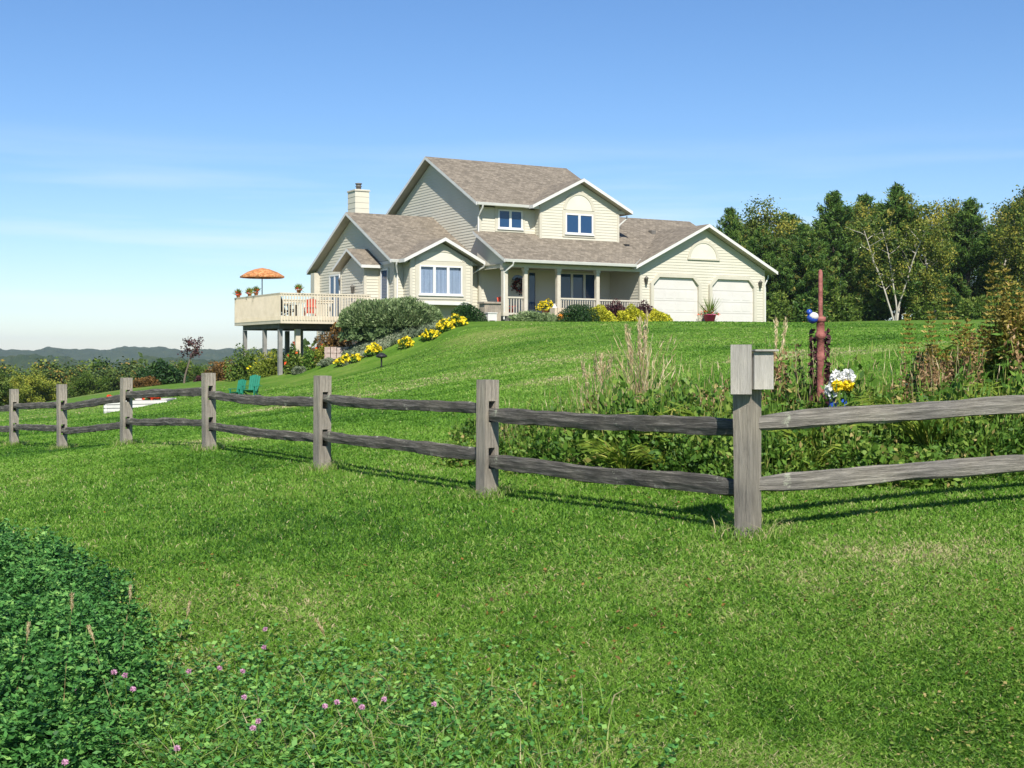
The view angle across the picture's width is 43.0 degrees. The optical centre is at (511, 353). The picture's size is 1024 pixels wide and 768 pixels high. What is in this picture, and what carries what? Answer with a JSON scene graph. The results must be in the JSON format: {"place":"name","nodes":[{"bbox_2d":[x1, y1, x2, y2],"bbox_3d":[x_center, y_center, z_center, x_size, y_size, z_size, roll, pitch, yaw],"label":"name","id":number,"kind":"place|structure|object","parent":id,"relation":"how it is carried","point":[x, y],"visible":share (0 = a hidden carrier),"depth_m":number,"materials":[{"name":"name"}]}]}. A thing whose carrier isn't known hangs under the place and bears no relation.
{"place":"outdoors","nodes":[
{"label":"outdoors","id":0,"kind":"place"},
{"bbox_2d":[0,348,284,375],"bbox_3d":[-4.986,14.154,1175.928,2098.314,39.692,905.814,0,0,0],"label":"hills","id":1,"kind":"structure","parent":0,"point":[19,360],"depth_m":1090.32,"materials":[{"name":"green plant"}]},
{"bbox_2d":[0,346,314,362],"bbox_3d":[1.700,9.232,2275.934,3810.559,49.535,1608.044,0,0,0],"label":"hills","id":2,"kind":"structure","parent":0,"point":[117,353],"depth_m":2190.39,"materials":[{"name":"blue"}]},
{"bbox_2d":[0,320,1023,767],"bbox_3d":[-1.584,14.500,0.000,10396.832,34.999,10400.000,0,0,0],"label":"ground","id":3,"kind":"structure","parent":0,"point":[394,354],"depth_m":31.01,"materials":[{"name":"green plant"}]},
{"bbox_2d":[0,364,34,404],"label":"broadleaf tree","id":4,"kind":"object","parent":3,"relation":"on","point":[24,390],"visible":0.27,"depth_m":87.95,"materials":[{"name":"green plant"}]},
{"bbox_2d":[11,363,68,402],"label":"broadleaf tree","id":5,"kind":"object","parent":3,"relation":"on","point":[45,391],"visible":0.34,"depth_m":90.95,"materials":[{"name":"green plant"}]},
{"bbox_2d":[0,356,83,398],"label":"broadleaf tree","id":6,"kind":"object","parent":3,"relation":"on","point":[43,367],"visible":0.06,"depth_m":104.23,"materials":[{"name":"green plant"}]},
{"bbox_2d":[31,363,106,400],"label":"broadleaf tree","id":7,"kind":"object","parent":3,"relation":"on","point":[53,374],"visible":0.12,"depth_m":95.56,"materials":[{"name":"green plant"}]},
{"bbox_2d":[64,370,113,396],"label":"broadleaf tree","id":8,"kind":"object","parent":3,"relation":"on","point":[87,385],"visible":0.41,"depth_m":85.30,"materials":[{"name":"green plant"}]},
{"bbox_2d":[0,518,197,767],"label":"clover patch","id":9,"kind":"object","parent":3,"relation":"on","point":[36,587],"visible":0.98,"depth_m":4.89,"materials":[{"name":"green plant"}]},
{"bbox_2d":[92,363,144,391],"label":"broadleaf tree","id":10,"kind":"object","parent":3,"relation":"on","point":[114,385],"visible":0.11,"depth_m":97.98,"materials":[{"name":"green plant"}]},
{"bbox_2d":[103,398,175,412],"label":"raised bed","id":11,"kind":"object","parent":3,"relation":"on","point":[114,407],"visible":0.37,"depth_m":45.53,"materials":[{"name":"white paint"}]},
{"bbox_2d":[135,357,189,384],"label":"bush","id":12,"kind":"object","parent":3,"relation":"on","point":[162,372],"visible":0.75,"depth_m":66.52,"materials":[{"name":"green plant"}]},
{"bbox_2d":[175,359,209,381],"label":"broadleaf tree","id":13,"kind":"object","parent":3,"relation":"on","point":[199,369],"visible":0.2,"depth_m":91.73,"materials":[{"name":"green plant"}]},
{"bbox_2d":[222,343,261,381],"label":"garden bush","id":14,"kind":"object","parent":3,"relation":"on","point":[239,370],"visible":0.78,"depth_m":58.27,"materials":[{"name":"green plant"}]},
{"bbox_2d":[246,348,286,377],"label":"garden bush","id":15,"kind":"object","parent":3,"relation":"on","point":[267,367],"visible":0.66,"depth_m":56.70,"materials":[{"name":"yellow plant"}]},
{"bbox_2d":[284,341,301,373],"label":"garden bush","id":16,"kind":"object","parent":3,"relation":"on","point":[293,356],"visible":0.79,"depth_m":55.03,"materials":[{"name":"green plant"}]},
{"bbox_2d":[234,292,370,374],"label":"deck","id":17,"kind":"structure","parent":3,"relation":"on","point":[263,312],"depth_m":56.17,"materials":[{"name":"paint"}]},
{"bbox_2d":[240,268,283,294],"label":"patio umbrella","id":18,"kind":"object","parent":17,"relation":"on","point":[262,273],"visible":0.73,"depth_m":59.02,"materials":[{"name":"fabric"}]},
{"bbox_2d":[309,321,355,359],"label":"garden bush","id":19,"kind":"object","parent":3,"relation":"on","point":[333,341],"visible":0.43,"depth_m":55.43,"materials":[{"name":"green plant"}]},
{"bbox_2d":[18,645,667,767],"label":"tall grass","id":20,"kind":"structure","parent":3,"relation":"on","point":[397,758],"depth_m":4.47,"materials":[{"name":"green plant"}]},
{"bbox_2d":[335,295,443,341],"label":"juniper shrub","id":21,"kind":"object","parent":3,"relation":"on","point":[369,319],"visible":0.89,"depth_m":53.03,"materials":[{"name":"green plant"}]},
{"bbox_2d":[341,315,450,365],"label":"ground cover","id":22,"kind":"object","parent":3,"relation":"on","point":[383,342],"visible":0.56,"depth_m":52.63,"materials":[{"name":"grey plant"}]},
{"bbox_2d":[0,437,798,544],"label":"rough grass","id":23,"kind":"structure","parent":3,"relation":"on","point":[723,530],"depth_m":10.39,"materials":[{"name":"green plant"}]},
{"bbox_2d":[113,621,719,767],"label":"clover leaves","id":24,"kind":"object","parent":3,"relation":"on","point":[406,693],"visible":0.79,"depth_m":4.68,"materials":[{"name":"green plant"}]},
{"bbox_2d":[450,302,487,321],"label":"boxwood shrub","id":25,"kind":"object","parent":3,"relation":"on","point":[469,313],"visible":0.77,"depth_m":53.97,"materials":[{"name":"green plant"}]},
{"bbox_2d":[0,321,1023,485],"bbox_3d":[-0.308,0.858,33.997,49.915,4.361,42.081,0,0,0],"label":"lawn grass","id":26,"kind":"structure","parent":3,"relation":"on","point":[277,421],"depth_m":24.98,"materials":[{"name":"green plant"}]},
{"bbox_2d":[0,373,1023,538],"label":"split rail fence","id":27,"kind":"object","parent":3,"relation":"on","point":[744,427],"visible":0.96,"depth_m":9.20,"materials":[{"name":"grey wood"}]},
{"bbox_2d":[731,345,778,393],"bbox_3d":[1.454,0.093,7.892,0.275,0.300,0.180,0,0,-14],"label":"birdhouse","id":28,"kind":"object","parent":27,"relation":"attached to","point":[751,369],"visible":1,"depth_m":7.84,"materials":[{"name":"grey wood"}]},
{"bbox_2d":[508,310,559,321],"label":"juniper shrub","id":29,"kind":"object","parent":3,"relation":"on","point":[527,315],"visible":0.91,"depth_m":55.70,"materials":[{"name":"green plant"}]},
{"bbox_2d":[306,156,777,347],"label":"house","id":30,"kind":"structure","parent":3,"relation":"on","point":[446,236],"depth_m":60.51,"materials":[{"name":"plastic"}]},
{"bbox_2d":[329,273,339,316],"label":"glass door","id":31,"kind":"structure","parent":30,"relation":"in","point":[334,288],"depth_m":62.46,"materials":[{"name":"white glass"}]},
{"bbox_2d":[415,260,465,299],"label":"window","id":32,"kind":"structure","parent":30,"relation":"in","point":[434,281],"depth_m":56.98,"materials":[{"name":"white glass"}]},
{"bbox_2d":[495,206,524,232],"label":"window","id":33,"kind":"structure","parent":30,"relation":"in","point":[507,219],"depth_m":59.29,"materials":[{"name":"blue glass"}]},
{"bbox_2d":[509,272,521,315],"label":"front door","id":34,"kind":"structure","parent":30,"relation":"in","point":[512,275],"depth_m":59.42,"materials":[{"name":"plastic"}]},
{"bbox_2d":[561,271,593,302],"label":"window","id":35,"kind":"structure","parent":30,"relation":"in","point":[574,284],"depth_m":61.14,"materials":[{"name":"blue glass"}]},
{"bbox_2d":[562,210,595,237],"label":"window","id":36,"kind":"structure","parent":30,"relation":"in","point":[581,224],"depth_m":60.63,"materials":[{"name":"blue glass"}]},
{"bbox_2d":[649,274,700,320],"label":"garage door","id":37,"kind":"structure","parent":30,"relation":"in","point":[686,300],"depth_m":61.01,"materials":[{"name":"paint"}]},
{"bbox_2d":[708,276,756,321],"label":"garage door","id":38,"kind":"structure","parent":30,"relation":"in","point":[729,292],"depth_m":62.73,"materials":[{"name":"paint"}]},
{"bbox_2d":[104,497,1017,757],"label":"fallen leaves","id":39,"kind":"object","parent":3,"relation":"on","point":[634,625],"visible":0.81,"depth_m":6.09,"materials":[{"name":"green plant"}]},
{"bbox_2d":[556,304,600,321],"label":"yew hedge","id":40,"kind":"object","parent":3,"relation":"on","point":[577,313],"visible":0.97,"depth_m":55.42,"materials":[{"name":"green plant"}]},
{"bbox_2d":[616,304,650,321],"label":"golden shrub","id":41,"kind":"object","parent":3,"relation":"on","point":[631,313],"visible":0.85,"depth_m":57.27,"materials":[{"name":"yellow plant"}]},
{"bbox_2d":[713,207,749,249],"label":"pine tree","id":42,"kind":"object","parent":3,"relation":"on","point":[732,226],"visible":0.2,"depth_m":83.56,"materials":[{"name":"green plant"}]},
{"bbox_2d":[741,224,791,301],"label":"pine tree","id":43,"kind":"object","parent":3,"relation":"on","point":[762,245],"visible":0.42,"depth_m":81.36,"materials":[{"name":"green plant"}]},
{"bbox_2d":[738,194,801,303],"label":"leafy tree","id":44,"kind":"object","parent":3,"relation":"on","point":[776,223],"visible":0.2,"depth_m":86.94,"materials":[{"name":"green plant"}]},
{"bbox_2d":[766,290,796,321],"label":"undergrowth bush","id":45,"kind":"object","parent":3,"relation":"on","point":[775,308],"visible":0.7,"depth_m":78.51,"materials":[{"name":"green plant"}]},
{"bbox_2d":[768,222,847,308],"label":"pine tree","id":46,"kind":"object","parent":3,"relation":"on","point":[803,242],"visible":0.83,"depth_m":79.53,"materials":[{"name":"green plant"}]},
{"bbox_2d":[786,283,831,321],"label":"undergrowth bush","id":47,"kind":"object","parent":3,"relation":"on","point":[803,303],"visible":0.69,"depth_m":78.59,"materials":[{"name":"green plant"}]},
{"bbox_2d":[795,189,871,311],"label":"pine tree","id":48,"kind":"object","parent":3,"relation":"on","point":[840,245],"visible":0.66,"depth_m":82.37,"materials":[{"name":"green plant"}]},
{"bbox_2d":[823,292,863,321],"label":"undergrowth bush","id":49,"kind":"object","parent":3,"relation":"on","point":[844,309],"visible":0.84,"depth_m":79.06,"materials":[{"name":"green plant"}]},
{"bbox_2d":[832,200,885,300],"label":"leafy tree","id":50,"kind":"object","parent":3,"relation":"on","point":[859,214],"visible":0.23,"depth_m":88.34,"materials":[{"name":"green plant"}]},
{"bbox_2d":[853,284,894,320],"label":"undergrowth bush","id":51,"kind":"object","parent":3,"relation":"on","point":[870,313],"visible":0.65,"depth_m":80.53,"materials":[{"name":"green plant"}]},
{"bbox_2d":[840,215,929,320],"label":"young birch","id":52,"kind":"object","parent":3,"relation":"on","point":[889,258],"visible":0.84,"depth_m":77.72,"materials":[{"name":"green plant"}]},
{"bbox_2d":[858,181,943,319],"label":"pine tree","id":53,"kind":"object","parent":3,"relation":"on","point":[891,208],"visible":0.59,"depth_m":79.34,"materials":[{"name":"green plant"}]},
{"bbox_2d":[901,291,947,319],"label":"undergrowth bush","id":54,"kind":"object","parent":3,"relation":"on","point":[918,310],"visible":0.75,"depth_m":78.58,"materials":[{"name":"green plant"}]},
{"bbox_2d":[895,190,958,319],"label":"birch tree","id":55,"kind":"object","parent":3,"relation":"on","point":[932,284],"visible":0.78,"depth_m":78.71,"materials":[{"name":"green plant"}]},
{"bbox_2d":[915,196,967,303],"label":"birch tree","id":56,"kind":"object","parent":3,"relation":"on","point":[951,211],"visible":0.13,"depth_m":85.32,"materials":[{"name":"green plant"}]},
{"bbox_2d":[935,287,964,319],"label":"undergrowth bush","id":57,"kind":"object","parent":3,"relation":"on","point":[953,302],"visible":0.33,"depth_m":79.56,"materials":[{"name":"green plant"}]},
{"bbox_2d":[933,196,1005,303],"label":"pine tree","id":58,"kind":"object","parent":3,"relation":"on","point":[978,256],"visible":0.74,"depth_m":83.32,"materials":[{"name":"green plant"}]},
{"bbox_2d":[951,295,995,319],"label":"undergrowth bush","id":59,"kind":"object","parent":3,"relation":"on","point":[973,309],"visible":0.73,"depth_m":77.59,"materials":[{"name":"green plant"}]},
{"bbox_2d":[970,195,1023,305],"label":"leafy tree","id":60,"kind":"object","parent":3,"relation":"on","point":[1000,220],"visible":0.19,"depth_m":89.15,"materials":[{"name":"green plant"}]},
{"bbox_2d":[987,185,1023,296],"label":"birch tree","id":61,"kind":"object","parent":3,"relation":"on","point":[1013,253],"visible":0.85,"depth_m":80.09,"materials":[{"name":"green plant"}]},
{"bbox_2d":[0,0,1023,350],"label":"sky","id":62,"kind":"structure","parent":0,"point":[155,155],"materials":[{"name":"blue"}]},
{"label":"garden soil","id":63,"kind":"structure","parent":0,"visible":0},
{"bbox_2d":[432,440,475,467],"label":"perennial","id":64,"kind":"object","parent":63,"relation":"on","point":[450,462],"visible":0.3,"depth_m":12.58,"materials":[{"name":"green plant"}]},
{"bbox_2d":[445,412,502,442],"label":"leafy perennial","id":65,"kind":"object","parent":63,"relation":"on","point":[468,426],"visible":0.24,"depth_m":13.78,"materials":[{"name":"green plant"}]},
{"bbox_2d":[504,404,579,475],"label":"leafy perennial","id":66,"kind":"object","parent":63,"relation":"on","point":[536,444],"visible":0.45,"depth_m":11.62,"materials":[{"name":"green plant"}]},
{"bbox_2d":[554,428,613,466],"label":"leafy perennial","id":67,"kind":"object","parent":63,"relation":"on","point":[578,461],"visible":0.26,"depth_m":11.04,"materials":[{"name":"green plant"}]},
{"bbox_2d":[562,352,623,412],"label":"ornamental grass","id":68,"kind":"object","parent":63,"relation":"on","point":[595,369],"depth_m":13.69,"materials":[{"name":"plant"}]},
{"bbox_2d":[542,360,665,469],"bbox_3d":[0.915,0.552,11.158,1.210,1.119,1.027,0,0,-35],"label":"leafy perennial","id":69,"kind":"object","parent":63,"relation":"on","point":[628,404],"visible":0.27,"depth_m":11.02,"materials":[{"name":"green plant"}]},
{"bbox_2d":[574,435,666,468],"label":"daylily clump","id":70,"kind":"object","parent":63,"relation":"on","point":[616,460],"visible":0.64,"depth_m":10.52,"materials":[{"name":"green plant"}]},
{"bbox_2d":[594,310,684,401],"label":"ornamental grass","id":71,"kind":"object","parent":63,"relation":"on","point":[637,386],"depth_m":13.27,"materials":[{"name":"plant"}]},
{"bbox_2d":[592,362,707,469],"bbox_3d":[1.189,0.570,10.792,1.108,1.017,0.931,0,0,4],"label":"leafy perennial","id":72,"kind":"object","parent":63,"relation":"on","point":[635,438],"visible":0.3,"depth_m":10.70,"materials":[{"name":"green plant"}]},
{"bbox_2d":[624,444,702,470],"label":"daylily clump","id":73,"kind":"object","parent":63,"relation":"on","point":[642,450],"visible":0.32,"depth_m":10.13,"materials":[{"name":"green plant"}]},
{"bbox_2d":[616,378,730,467],"bbox_3d":[1.415,0.593,11.098,0.879,0.854,1.046,0,0,39],"label":"leafy perennial","id":74,"kind":"object","parent":63,"relation":"on","point":[690,398],"visible":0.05,"depth_m":10.98,"materials":[{"name":"green plant"}]},
{"bbox_2d":[629,361,730,413],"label":"leafy perennial","id":75,"kind":"object","parent":63,"relation":"on","point":[685,383],"visible":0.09,"depth_m":11.88,"materials":[{"name":"green plant"}]},
{"bbox_2d":[646,400,733,492],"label":"leafy perennial","id":76,"kind":"object","parent":63,"relation":"on","point":[686,445],"visible":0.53,"depth_m":9.86,"materials":[{"name":"green plant"}]},
{"bbox_2d":[667,369,800,475],"bbox_3d":[1.734,0.557,10.190,1.000,0.952,1.179,0,0,-8],"label":"leafy perennial","id":77,"kind":"object","parent":63,"relation":"on","point":[727,394],"visible":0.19,"depth_m":10.17,"materials":[{"name":"green plant"}]},
{"bbox_2d":[700,413,780,494],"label":"leafy perennial","id":78,"kind":"object","parent":63,"relation":"on","point":[720,470],"visible":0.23,"depth_m":9.44,"materials":[{"name":"green plant"}]},
{"bbox_2d":[703,362,824,472],"bbox_3d":[1.946,0.528,10.008,0.914,0.988,1.088,0,0,20],"label":"leafy perennial","id":79,"kind":"object","parent":63,"relation":"on","point":[775,410],"visible":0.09,"depth_m":9.87,"materials":[{"name":"green plant"}]},
{"bbox_2d":[721,343,806,413],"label":"astilbe plant","id":80,"kind":"object","parent":63,"relation":"on","point":[778,371],"visible":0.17,"depth_m":11.33,"materials":[{"name":"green plant"}]},
{"bbox_2d":[729,406,827,492],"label":"leafy perennial","id":81,"kind":"object","parent":63,"relation":"on","point":[793,466],"visible":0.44,"depth_m":9.39,"materials":[{"name":"green plant"}]},
{"bbox_2d":[717,339,848,412],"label":"fading perennial","id":82,"kind":"object","parent":63,"relation":"on","point":[791,390],"visible":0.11,"depth_m":10.93,"materials":[{"name":"green plant"}]},
{"bbox_2d":[771,441,852,468],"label":"daylily clump","id":83,"kind":"object","parent":63,"relation":"on","point":[816,456],"visible":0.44,"depth_m":9.43,"materials":[{"name":"green plant"}]},
{"bbox_2d":[815,270,825,402],"bbox_3d":[2.587,0.039,10.900,0.092,1.495,0.092,0,0,0],"label":"rusty pump pipe","id":84,"kind":"object","parent":63,"relation":"on","point":[820,335],"visible":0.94,"depth_m":10.88,"materials":[{"name":"metal"}]},
{"bbox_2d":[808,328,831,404],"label":"vine","id":85,"kind":"object","parent":84,"relation":"attached to","point":[827,341],"visible":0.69,"depth_m":10.96,"materials":[{"name":"purple plant"}]},
{"bbox_2d":[768,423,873,459],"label":"daylily clump","id":86,"kind":"object","parent":63,"relation":"on","point":[812,442],"visible":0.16,"depth_m":9.64,"materials":[{"name":"green plant"}]},
{"bbox_2d":[799,369,877,435],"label":"leafy perennial","id":87,"kind":"object","parent":63,"relation":"on","point":[842,396],"visible":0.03,"depth_m":10.48,"materials":[{"name":"green plant"}]},
{"bbox_2d":[823,369,856,406],"bbox_3d":[2.667,0.456,10.577,0.269,0.680,0.283,0,0,0],"label":"flower vase","id":88,"kind":"object","parent":63,"relation":"on","point":[846,383],"visible":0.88,"depth_m":10.52,"materials":[{"name":"white ceramic"}]},
{"bbox_2d":[787,342,898,406],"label":"leafy perennial","id":89,"kind":"object","parent":63,"relation":"on","point":[861,375],"visible":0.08,"depth_m":11.08,"materials":[{"name":"green plant"}]},
{"bbox_2d":[808,406,893,469],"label":"leafy perennial","id":90,"kind":"object","parent":63,"relation":"on","point":[849,454],"visible":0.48,"depth_m":9.44,"materials":[{"name":"green plant"}]},
{"bbox_2d":[791,423,913,471],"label":"perennial","id":91,"kind":"object","parent":63,"relation":"on","point":[836,438],"visible":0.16,"depth_m":9.73,"materials":[{"name":"green plant"}]},
{"bbox_2d":[827,439,944,487],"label":"perennial","id":92,"kind":"object","parent":63,"relation":"on","point":[882,454],"visible":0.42,"depth_m":9.20,"materials":[{"name":"green plant"}]},
{"bbox_2d":[836,374,957,454],"bbox_3d":[2.932,0.514,9.956,0.970,0.779,0.823,0,0,-1],"label":"leafy perennial","id":93,"kind":"object","parent":63,"relation":"on","point":[903,438],"visible":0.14,"depth_m":9.79,"materials":[{"name":"green plant"}]},
{"bbox_2d":[851,394,998,451],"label":"daylily clump","id":94,"kind":"object","parent":63,"relation":"on","point":[915,434],"visible":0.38,"depth_m":9.69,"materials":[{"name":"green plant"}]},
{"bbox_2d":[887,350,977,400],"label":"astilbe plant","id":95,"kind":"object","parent":63,"relation":"on","point":[923,381],"visible":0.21,"depth_m":10.99,"materials":[{"name":"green plant"}]},
{"bbox_2d":[892,445,978,487],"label":"perennial","id":96,"kind":"object","parent":63,"relation":"on","point":[940,455],"visible":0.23,"depth_m":9.08,"materials":[{"name":"green plant"}]},
{"bbox_2d":[898,311,973,397],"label":"tall plant","id":97,"kind":"object","parent":63,"relation":"on","point":[928,351],"visible":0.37,"depth_m":11.62,"materials":[{"name":"green plant"}]},
{"bbox_2d":[889,343,999,443],"bbox_3d":[3.483,0.362,10.501,1.019,0.922,0.870,0,0,3],"label":"fading perennial","id":98,"kind":"object","parent":63,"relation":"on","point":[913,400],"visible":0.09,"depth_m":10.47,"materials":[{"name":"green plant"}]},
{"bbox_2d":[925,342,986,397],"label":"astilbe plant","id":99,"kind":"object","parent":63,"relation":"on","point":[951,373],"visible":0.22,"depth_m":11.04,"materials":[{"name":"brown plant"}]},
{"bbox_2d":[914,352,1013,453],"bbox_3d":[3.428,0.411,9.903,0.846,0.944,0.997,0,0,43],"label":"leafy perennial","id":100,"kind":"object","parent":63,"relation":"on","point":[960,394],"visible":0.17,"depth_m":9.84,"materials":[{"name":"green plant"}]},
{"bbox_2d":[920,390,1023,482],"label":"leafy perennial","id":101,"kind":"object","parent":63,"relation":"on","point":[989,437],"visible":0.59,"depth_m":9.19,"materials":[{"name":"green plant"}]},
{"bbox_2d":[939,285,1023,389],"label":"tall plant","id":102,"kind":"object","parent":63,"relation":"on","point":[993,341],"visible":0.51,"depth_m":11.14,"materials":[{"name":"green plant"}]},
{"bbox_2d":[948,319,1023,394],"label":"astilbe plant","id":103,"kind":"object","parent":63,"relation":"on","point":[1021,357],"visible":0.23,"depth_m":11.03,"materials":[{"name":"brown plant"}]},
{"bbox_2d":[950,262,1023,395],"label":"tall plant","id":104,"kind":"object","parent":63,"relation":"on","point":[1021,308],"visible":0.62,"depth_m":10.96,"materials":[{"name":"green plant"}]},
{"bbox_2d":[955,343,1023,448],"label":"leafy perennial","id":105,"kind":"object","parent":63,"relation":"on","point":[1018,377],"visible":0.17,"depth_m":9.71,"materials":[{"name":"green plant"}]},
{"bbox_2d":[959,394,1023,474],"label":"leafy perennial","id":106,"kind":"object","parent":63,"relation":"on","point":[1017,427],"visible":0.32,"depth_m":9.28,"materials":[{"name":"green plant"}]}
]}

